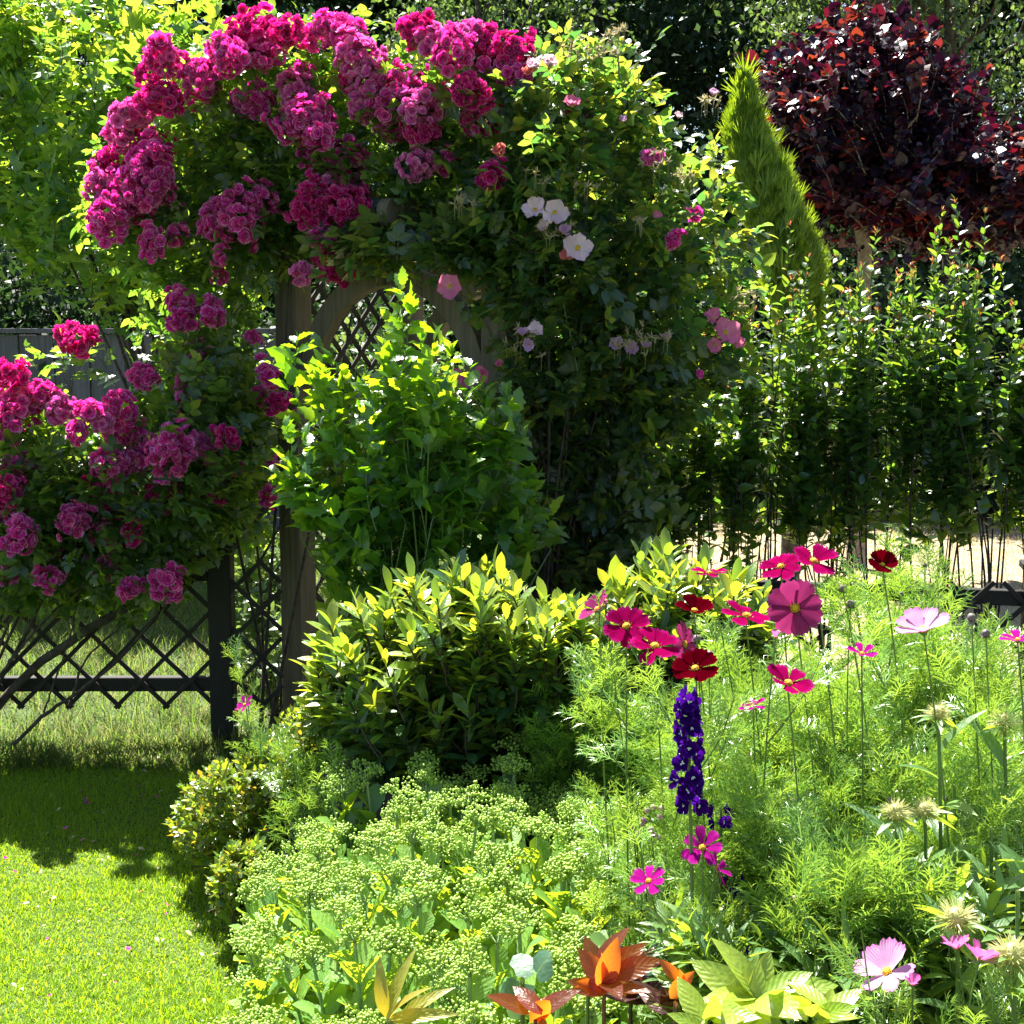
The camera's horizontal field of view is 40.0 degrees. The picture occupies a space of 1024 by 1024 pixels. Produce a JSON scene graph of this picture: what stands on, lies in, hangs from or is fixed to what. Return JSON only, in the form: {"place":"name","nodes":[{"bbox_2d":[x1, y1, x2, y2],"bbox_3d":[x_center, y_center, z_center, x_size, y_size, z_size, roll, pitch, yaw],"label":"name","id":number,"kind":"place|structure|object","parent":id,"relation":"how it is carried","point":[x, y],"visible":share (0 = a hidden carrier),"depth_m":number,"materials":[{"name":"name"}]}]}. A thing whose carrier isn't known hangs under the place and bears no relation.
{"place":"outdoors","nodes":[
{"label":"outdoors","id":0,"kind":"place"},
{"bbox_2d":[0,547,469,755],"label":"rough grass","id":1,"kind":"structure","parent":0,"point":[114,641],"depth_m":6.69,"materials":[{"name":"plant"}]},
{"bbox_2d":[254,737,691,1023],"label":"flower bed soil","id":2,"kind":"structure","parent":0,"point":[385,804],"depth_m":4.73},
{"bbox_2d":[161,696,324,874],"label":"azalea","id":3,"kind":"object","parent":2,"relation":"on","point":[241,819],"visible":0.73,"depth_m":4.03,"materials":[{"name":"green plant"}]},
{"bbox_2d":[236,716,346,866],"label":"cosmos","id":4,"kind":"object","parent":2,"relation":"on","point":[285,806],"visible":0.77,"depth_m":3.85,"materials":[{"name":"green plant"}]},
{"bbox_2d":[259,697,381,853],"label":"cosmos","id":5,"kind":"object","parent":2,"relation":"on","point":[323,804],"visible":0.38,"depth_m":3.88,"materials":[{"name":"green plant"}]},
{"bbox_2d":[244,748,465,962],"bbox_3d":[-0.349,0.900,3.525,0.593,0.521,0.534,0,7,0],"label":"sedum","id":6,"kind":"object","parent":2,"relation":"on","point":[372,799],"visible":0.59,"depth_m":3.54,"materials":[{"name":"green plant"}]},
{"bbox_2d":[227,790,508,1023],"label":"sedum","id":7,"kind":"object","parent":2,"relation":"on","point":[380,897],"visible":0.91,"depth_m":3.05,"materials":[{"name":"green plant"}]},
{"bbox_2d":[201,914,591,1023],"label":"sedum","id":8,"kind":"object","parent":2,"relation":"on","point":[477,981],"visible":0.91,"depth_m":2.70,"materials":[{"name":"green plant"}]},
{"bbox_2d":[263,266,569,798],"bbox_3d":[-0.307,0.153,4.476,0.990,1.841,0.546,0,7,0],"label":"flowering shrub","id":9,"kind":"object","parent":2,"relation":"on","point":[406,480],"visible":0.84,"depth_m":4.35,"materials":[{"name":"green plant"}]},
{"bbox_2d":[374,947,461,1023],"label":"spotted plant","id":10,"kind":"object","parent":2,"relation":"on","point":[415,1010],"visible":1,"depth_m":2.26,"materials":[{"name":"yellow plant"}]},
{"bbox_2d":[400,753,613,954],"bbox_3d":[-0.007,0.905,3.391,0.475,0.543,0.530,-5,9,-37],"label":"sedum","id":11,"kind":"object","parent":2,"relation":"on","point":[507,821],"visible":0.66,"depth_m":3.33,"materials":[{"name":"green plant"}]},
{"bbox_2d":[453,732,566,847],"bbox_3d":[-0.020,0.868,3.704,0.380,0.541,0.299,0,7,0],"label":"sedum","id":12,"kind":"object","parent":2,"relation":"on","point":[476,775],"visible":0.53,"depth_m":3.71,"materials":[{"name":"green plant"}]},
{"bbox_2d":[500,950,552,1023],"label":"nasturtium","id":13,"kind":"object","parent":2,"relation":"on","point":[541,961],"visible":0.71,"depth_m":2.31,"materials":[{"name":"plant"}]},
{"bbox_2d":[486,986,579,1023],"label":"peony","id":14,"kind":"object","parent":2,"relation":"on","point":[523,1001],"visible":1,"depth_m":2.21,"materials":[{"name":"orange plant"}]},
{"bbox_2d":[418,811,662,1023],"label":"sedum","id":15,"kind":"object","parent":2,"relation":"on","point":[499,930],"visible":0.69,"depth_m":2.85,"materials":[{"name":"green plant"}]},
{"bbox_2d":[289,527,799,842],"bbox_3d":[0.096,0.591,3.959,1.460,1.104,0.697,0,7,0],"label":"evergreen shrub","id":16,"kind":"object","parent":2,"relation":"on","point":[461,664],"visible":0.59,"depth_m":3.78,"materials":[{"name":"green plant"}]},
{"bbox_2d":[512,680,648,838],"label":"cosmos","id":17,"kind":"object","parent":2,"relation":"on","point":[555,744],"visible":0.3,"depth_m":3.68,"materials":[{"name":"green plant"}]},
{"bbox_2d":[539,745,668,945],"bbox_3d":[0.281,0.894,3.449,0.397,0.551,0.618,-1,7,-11],"label":"sedum","id":18,"kind":"object","parent":2,"relation":"on","point":[558,790],"visible":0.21,"depth_m":3.52,"materials":[{"name":"green plant"}]},
{"bbox_2d":[562,589,651,1023],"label":"cosmos","id":19,"kind":"object","parent":2,"relation":"on","point":[591,603],"visible":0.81,"depth_m":2.74,"materials":[{"name":"green plant"}]},
{"bbox_2d":[567,927,661,1023],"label":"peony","id":20,"kind":"object","parent":2,"relation":"on","point":[609,965],"visible":1,"depth_m":2.24,"materials":[{"name":"orange plant"}]},
{"bbox_2d":[578,593,653,1010],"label":"cosmos","id":21,"kind":"object","parent":2,"relation":"on","point":[606,622],"visible":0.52,"depth_m":2.66,"materials":[{"name":"green plant"}]},
{"bbox_2d":[555,606,682,1023],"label":"cosmos","id":22,"kind":"object","parent":2,"relation":"on","point":[630,621],"visible":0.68,"depth_m":2.61,"materials":[{"name":"green plant"}]},
{"bbox_2d":[552,671,701,828],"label":"cosmos","id":23,"kind":"object","parent":2,"relation":"on","point":[611,762],"visible":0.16,"depth_m":3.62,"materials":[{"name":"green plant"}]},
{"bbox_2d":[601,801,689,1023],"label":"cosmos","id":24,"kind":"object","parent":2,"relation":"on","point":[638,876],"visible":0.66,"depth_m":2.40,"materials":[{"name":"green plant"}]},
{"bbox_2d":[570,638,730,938],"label":"cosmos","id":25,"kind":"object","parent":2,"relation":"on","point":[619,698],"visible":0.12,"depth_m":2.85,"materials":[{"name":"green plant"}]},
{"bbox_2d":[610,626,722,1007],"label":"cosmos","id":26,"kind":"object","parent":2,"relation":"on","point":[656,638],"visible":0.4,"depth_m":2.52,"materials":[{"name":"green plant"}]},
{"bbox_2d":[615,687,737,867],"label":"cosmos","id":27,"kind":"object","parent":2,"relation":"on","point":[644,758],"visible":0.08,"depth_m":2.85,"materials":[{"name":"green plant"}]},
{"bbox_2d":[668,685,708,911],"bbox_3d":[0.284,0.788,2.308,0.064,1.028,0.066,-6,9,-40],"label":"delphinium","id":28,"kind":"object","parent":2,"relation":"on","point":[691,782],"visible":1,"depth_m":2.25,"materials":[{"name":"purple plant"}]},
{"bbox_2d":[616,641,769,908],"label":"cosmos","id":29,"kind":"object","parent":2,"relation":"on","point":[691,664],"visible":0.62,"depth_m":2.43,"materials":[{"name":"green plant"}]},
{"bbox_2d":[650,313,773,596],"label":"hedge shrub","id":30,"kind":"object","parent":2,"relation":"on","point":[705,462],"visible":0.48,"depth_m":5.73,"materials":[{"name":"green plant"}]},
{"bbox_2d":[667,976,759,1023],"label":"lime plant","id":31,"kind":"object","parent":2,"relation":"on","point":[697,1008],"visible":0.96,"depth_m":2.00,"materials":[{"name":"green plant"}]},
{"bbox_2d":[675,593,764,902],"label":"cosmos","id":32,"kind":"object","parent":2,"relation":"on","point":[695,605],"visible":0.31,"depth_m":2.52,"materials":[{"name":"green plant"}]},
{"bbox_2d":[673,616,798,762],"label":"cosmos","id":33,"kind":"object","parent":2,"relation":"on","point":[720,644],"visible":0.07,"depth_m":2.92,"materials":[{"name":"green plant"}]},
{"bbox_2d":[645,770,851,936],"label":"cosmos","id":34,"kind":"object","parent":2,"relation":"on","point":[673,850],"visible":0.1,"depth_m":2.46,"materials":[{"name":"green plant"}]},
{"bbox_2d":[704,698,797,912],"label":"cosmos","id":35,"kind":"object","parent":2,"relation":"on","point":[773,795],"visible":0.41,"depth_m":2.40,"materials":[{"name":"green plant"}]},
{"bbox_2d":[639,789,863,1023],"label":"cosmos","id":36,"kind":"object","parent":2,"relation":"on","point":[797,845],"visible":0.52,"depth_m":2.28,"materials":[{"name":"green plant"}]},
{"bbox_2d":[682,938,838,1023],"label":"lime plant","id":37,"kind":"object","parent":2,"relation":"on","point":[741,979],"visible":0.95,"depth_m":2.05,"materials":[{"name":"green plant"}]},
{"bbox_2d":[717,221,825,710],"bbox_3d":[1.064,-0.145,5.880,0.511,2.098,0.596,0,7,0],"label":"hedge shrub","id":38,"kind":"object","parent":2,"relation":"on","point":[773,389],"visible":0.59,"depth_m":5.73,"materials":[{"name":"green plant"}]},
{"bbox_2d":[668,728,877,916],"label":"cosmos","id":39,"kind":"object","parent":2,"relation":"on","point":[744,773],"visible":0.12,"depth_m":2.45,"materials":[{"name":"green plant"}]},
{"bbox_2d":[711,614,845,924],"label":"cosmos","id":40,"kind":"object","parent":2,"relation":"on","point":[774,633],"visible":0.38,"depth_m":2.44,"materials":[{"name":"green plant"}]},
{"bbox_2d":[694,760,920,982],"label":"cosmos","id":41,"kind":"object","parent":2,"relation":"on","point":[765,797],"visible":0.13,"depth_m":2.39,"materials":[{"name":"green plant"}]},
{"bbox_2d":[724,660,895,881],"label":"cosmos","id":42,"kind":"object","parent":2,"relation":"on","point":[825,715],"visible":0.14,"depth_m":2.66,"materials":[{"name":"green plant"}]},
{"bbox_2d":[706,683,915,815],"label":"cosmos","id":43,"kind":"object","parent":2,"relation":"on","point":[854,747],"visible":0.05,"depth_m":2.66,"materials":[{"name":"green plant"}]},
{"bbox_2d":[766,579,860,844],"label":"cosmos","id":44,"kind":"object","parent":2,"relation":"on","point":[794,607],"visible":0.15,"depth_m":2.42,"materials":[{"name":"pink plant"}]},
{"bbox_2d":[778,982,863,1023],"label":"lime plant","id":45,"kind":"object","parent":2,"relation":"on","point":[830,1006],"visible":0.91,"depth_m":2.00,"materials":[{"name":"yellow plant"}]},
{"bbox_2d":[770,249,885,667],"bbox_3d":[1.312,-0.079,5.840,0.554,1.977,0.560,0,7,0],"label":"hedge shrub","id":46,"kind":"object","parent":2,"relation":"on","point":[802,470],"visible":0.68,"depth_m":5.69,"materials":[{"name":"green plant"}]},
{"bbox_2d":[635,823,1023,1023],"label":"leafy perennial","id":47,"kind":"object","parent":2,"relation":"on","point":[998,904],"visible":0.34,"depth_m":2.22,"materials":[{"name":"green plant"}]},
{"bbox_2d":[750,680,908,834],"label":"cosmos","id":48,"kind":"object","parent":2,"relation":"on","point":[892,725],"visible":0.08,"depth_m":2.71,"materials":[{"name":"green plant"}]},
{"bbox_2d":[793,543,884,839],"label":"cosmos","id":49,"kind":"object","parent":2,"relation":"on","point":[821,553],"visible":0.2,"depth_m":2.57,"materials":[{"name":"green plant"}]},
{"bbox_2d":[778,717,914,933],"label":"cosmos","id":50,"kind":"object","parent":2,"relation":"on","point":[837,808],"visible":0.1,"depth_m":2.59,"materials":[{"name":"green plant"}]},
{"bbox_2d":[744,834,973,1023],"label":"cosmos","id":51,"kind":"object","parent":2,"relation":"on","point":[837,870],"visible":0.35,"depth_m":2.21,"materials":[{"name":"green plant"}]},
{"bbox_2d":[816,931,915,1023],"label":"cosmos","id":52,"kind":"object","parent":2,"relation":"on","point":[877,963],"visible":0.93,"depth_m":2.04,"materials":[{"name":"pink plant"}]},
{"bbox_2d":[789,728,957,849],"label":"cosmos","id":53,"kind":"object","parent":2,"relation":"on","point":[920,775],"visible":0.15,"depth_m":2.58,"materials":[{"name":"green plant"}]},
{"bbox_2d":[820,226,932,676],"bbox_3d":[1.534,-0.123,5.777,0.539,2.080,0.585,0,7,0],"label":"hedge shrub","id":54,"kind":"object","parent":2,"relation":"on","point":[871,401],"visible":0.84,"depth_m":5.63,"materials":[{"name":"green plant"}]},
{"bbox_2d":[832,549,933,845],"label":"cosmos","id":55,"kind":"object","parent":2,"relation":"on","point":[880,560],"visible":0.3,"depth_m":2.68,"materials":[{"name":"green plant"}]},
{"bbox_2d":[813,560,970,781],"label":"cosmos","id":56,"kind":"object","parent":2,"relation":"on","point":[878,623],"visible":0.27,"depth_m":2.84,"materials":[{"name":"green plant"}]},
{"bbox_2d":[838,796,946,994],"bbox_3d":[0.646,0.870,2.336,0.220,0.839,0.254,0,7,0],"label":"bee balm","id":57,"kind":"object","parent":2,"relation":"on","point":[895,812],"visible":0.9,"depth_m":2.27,"materials":[{"name":"green plant"}]},
{"bbox_2d":[819,812,976,983],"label":"cosmos","id":58,"kind":"object","parent":2,"relation":"on","point":[895,896],"visible":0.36,"depth_m":2.21,"materials":[{"name":"green plant"}]},
{"bbox_2d":[825,577,971,813],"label":"cosmos","id":59,"kind":"object","parent":2,"relation":"on","point":[842,588],"visible":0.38,"depth_m":2.54,"materials":[{"name":"green plant"}]},
{"bbox_2d":[820,523,1015,696],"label":"cosmos","id":60,"kind":"object","parent":2,"relation":"on","point":[877,588],"visible":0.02,"depth_m":3.11,"materials":[{"name":"green plant"}]},
{"bbox_2d":[894,606,959,864],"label":"cosmos","id":61,"kind":"object","parent":2,"relation":"on","point":[919,620],"visible":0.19,"depth_m":2.34,"materials":[{"name":"pink plant"}]},
{"bbox_2d":[858,731,1003,955],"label":"cosmos","id":62,"kind":"object","parent":2,"relation":"on","point":[932,791],"visible":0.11,"depth_m":2.50,"materials":[{"name":"green plant"}]},
{"bbox_2d":[853,531,1014,818],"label":"cosmos","id":63,"kind":"object","parent":2,"relation":"on","point":[938,600],"visible":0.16,"depth_m":3.02,"materials":[{"name":"green plant"}]},
{"bbox_2d":[893,699,987,882],"bbox_3d":[0.754,0.789,2.462,0.221,0.971,0.256,6,9,39],"label":"bee balm","id":64,"kind":"object","parent":2,"relation":"on","point":[937,826],"visible":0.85,"depth_m":2.37,"materials":[{"name":"green plant"}]},
{"bbox_2d":[893,194,990,652],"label":"hedge shrub","id":65,"kind":"object","parent":2,"relation":"on","point":[933,450],"visible":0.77,"depth_m":5.57,"materials":[{"name":"green plant"}]},
{"bbox_2d":[877,934,1023,1023],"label":"cosmos","id":66,"kind":"object","parent":2,"relation":"on","point":[954,943],"visible":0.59,"depth_m":2.06,"materials":[{"name":"green plant"}]},
{"bbox_2d":[888,592,1023,883],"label":"cosmos","id":67,"kind":"object","parent":2,"relation":"on","point":[971,617],"visible":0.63,"depth_m":2.47,"materials":[{"name":"green plant"}]},
{"bbox_2d":[915,892,1002,1023],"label":"bee balm","id":68,"kind":"object","parent":2,"relation":"on","point":[955,919],"visible":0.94,"depth_m":2.09,"materials":[{"name":"green plant"}]},
{"bbox_2d":[910,744,1023,950],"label":"cosmos","id":69,"kind":"object","parent":2,"relation":"on","point":[980,836],"visible":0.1,"depth_m":2.41,"materials":[{"name":"green plant"}]},
{"bbox_2d":[911,641,1023,793],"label":"cosmos","id":70,"kind":"object","parent":2,"relation":"on","point":[994,686],"visible":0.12,"depth_m":2.86,"materials":[{"name":"green plant"}]},
{"bbox_2d":[913,207,1023,666],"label":"hedge shrub","id":71,"kind":"object","parent":2,"relation":"on","point":[1000,465],"visible":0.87,"depth_m":5.57,"materials":[{"name":"green plant"}]},
{"bbox_2d":[932,688,1023,881],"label":"cosmos","id":72,"kind":"object","parent":2,"relation":"on","point":[982,717],"visible":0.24,"depth_m":2.53,"materials":[{"name":"green plant"}]},
{"bbox_2d":[953,928,1023,1023],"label":"bee balm","id":73,"kind":"object","parent":2,"relation":"on","point":[1010,952],"visible":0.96,"depth_m":1.99,"materials":[{"name":"green plant"}]},
{"bbox_2d":[954,938,1023,1023],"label":"cosmos","id":74,"kind":"object","parent":2,"relation":"on","point":[980,954],"visible":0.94,"depth_m":1.98,"materials":[{"name":"green plant"}]},
{"bbox_2d":[957,704,1023,928],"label":"bee balm","id":75,"kind":"object","parent":2,"relation":"on","point":[990,740],"visible":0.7,"depth_m":2.43,"materials":[{"name":"green plant"}]},
{"bbox_2d":[0,356,1023,1023],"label":"lawn ground","id":76,"kind":"structure","parent":0,"point":[1016,576],"depth_m":4.60,"materials":[{"name":"green plant"}]},
{"bbox_2d":[0,160,155,459],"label":"dark bush","id":77,"kind":"object","parent":76,"relation":"on","point":[16,308],"visible":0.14,"depth_m":12.92,"materials":[{"name":"green plant"}]},
{"bbox_2d":[0,0,248,520],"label":"maple tree","id":78,"kind":"object","parent":76,"relation":"on","point":[30,115],"visible":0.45,"depth_m":9.16,"materials":[{"name":"green plant"}]},
{"bbox_2d":[0,328,278,527],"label":"board fence","id":79,"kind":"object","parent":76,"relation":"on","point":[10,350],"visible":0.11,"depth_m":12.13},
{"bbox_2d":[0,543,283,748],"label":"lattice fence","id":80,"kind":"object","parent":76,"relation":"on","point":[219,683],"visible":0.65,"depth_m":5.51,"materials":[{"name":"wood"}]},
{"bbox_2d":[0,312,291,757],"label":"climbing rose","id":81,"kind":"object","parent":76,"relation":"on","point":[72,522],"visible":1,"depth_m":5.12,"materials":[{"name":"green plant"}]},
{"bbox_2d":[0,750,291,1023],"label":"lawn grass","id":82,"kind":"structure","parent":76,"relation":"on","point":[10,803],"depth_m":4.05,"materials":[{"name":"plant"}]},
{"bbox_2d":[0,715,326,776],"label":"rough grass","id":83,"kind":"structure","parent":76,"relation":"on","point":[56,751],"depth_m":5.42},
{"bbox_2d":[204,832,280,954],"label":"azalea","id":84,"kind":"object","parent":76,"relation":"on","point":[227,879],"visible":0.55,"depth_m":3.70,"materials":[{"name":"green plant"}]},
{"bbox_2d":[234,517,281,686],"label":"wild bush","id":85,"kind":"object","parent":76,"relation":"on","point":[243,609],"visible":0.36,"depth_m":6.53,"materials":[{"name":"green plant"}]},
{"bbox_2d":[66,0,529,331],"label":"dark tree","id":86,"kind":"object","parent":76,"relation":"on","point":[347,6],"visible":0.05,"depth_m":18.60,"materials":[{"name":"green plant"}]},
{"bbox_2d":[255,280,480,515],"bbox_3d":[-1.457,-1.374,13.967,3.774,2.754,3.654,1,7,8],"label":"dark bush","id":87,"kind":"object","parent":76,"relation":"on","point":[370,317],"visible":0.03,"depth_m":13.65,"materials":[{"name":"green plant"}]},
{"bbox_2d":[57,0,703,732],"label":"climbing rose","id":88,"kind":"object","parent":76,"relation":"on","point":[159,202],"visible":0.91,"depth_m":5.10,"materials":[{"name":"pink plant"}]},
{"bbox_2d":[235,197,653,726],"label":"wooden arch","id":89,"kind":"structure","parent":76,"relation":"on","point":[332,313],"depth_m":5.54,"materials":[{"name":"wood"}]},
{"bbox_2d":[369,0,654,195],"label":"birch tree","id":90,"kind":"object","parent":76,"relation":"on","point":[496,10],"visible":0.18,"depth_m":15.27,"materials":[{"name":"green plant"}]},
{"bbox_2d":[294,18,776,605],"bbox_3d":[0.126,-0.364,5.151,1.784,2.709,1.101,0,7,0],"label":"climbing rose","id":91,"kind":"object","parent":76,"relation":"on","point":[612,370],"visible":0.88,"depth_m":4.95,"materials":[{"name":"green plant"}]},
{"bbox_2d":[304,0,854,337],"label":"dark tree","id":92,"kind":"object","parent":76,"relation":"on","point":[635,16],"visible":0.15,"depth_m":17.26,"materials":[{"name":"green plant"}]},
{"bbox_2d":[524,0,1023,302],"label":"dark tree","id":93,"kind":"object","parent":76,"relation":"on","point":[683,83],"visible":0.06,"depth_m":18.88,"materials":[{"name":"green plant"}]},
{"bbox_2d":[715,51,836,580],"bbox_3d":[1.523,-0.994,8.147,0.744,3.245,0.542,0,7,0],"label":"golden cypress","id":94,"kind":"object","parent":76,"relation":"on","point":[764,174],"visible":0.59,"depth_m":7.93,"materials":[{"name":"green plant"}]},
{"bbox_2d":[559,558,1023,745],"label":"lattice fence","id":95,"kind":"object","parent":76,"relation":"on","point":[988,594],"visible":0.08,"depth_m":5.10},
{"bbox_2d":[679,0,1020,337],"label":"birch tree","id":96,"kind":"object","parent":76,"relation":"on","point":[803,9],"visible":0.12,"depth_m":14.61,"materials":[{"name":"green plant"}]},
{"bbox_2d":[699,222,1002,524],"bbox_3d":[3.360,-1.467,13.512,3.774,3.060,3.653,0,7,0],"label":"dark bush","id":97,"kind":"object","parent":76,"relation":"on","point":[882,303],"visible":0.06,"depth_m":13.01,"materials":[{"name":"green plant"}]},
{"bbox_2d":[727,0,1023,569],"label":"purple tree","id":98,"kind":"object","parent":76,"relation":"on","point":[883,139],"visible":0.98,"depth_m":9.28,"materials":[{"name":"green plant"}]},
{"bbox_2d":[766,232,1023,456],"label":"dark bush","id":99,"kind":"object","parent":76,"relation":"on","point":[976,251],"visible":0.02,"depth_m":16.32,"materials":[{"name":"green plant"}]},
{"bbox_2d":[840,0,1023,364],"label":"birch tree","id":100,"kind":"object","parent":76,"relation":"on","point":[950,35],"visible":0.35,"depth_m":13.65,"materials":[{"name":"green plant"}]},
{"bbox_2d":[892,0,1023,310],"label":"dark tree","id":101,"kind":"object","parent":76,"relation":"on","point":[1016,60],"visible":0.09,"depth_m":18.65,"materials":[{"name":"green plant"}]},
{"bbox_2d":[914,244,1023,524],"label":"dark bush","id":102,"kind":"object","parent":76,"relation":"on","point":[1014,288],"visible":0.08,"depth_m":13.12,"materials":[{"name":"green plant"}]},
{"bbox_2d":[522,511,1023,683],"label":"dry grass","id":103,"kind":"structure","parent":0,"point":[937,547],"depth_m":10.56,"materials":[{"name":"plant"}]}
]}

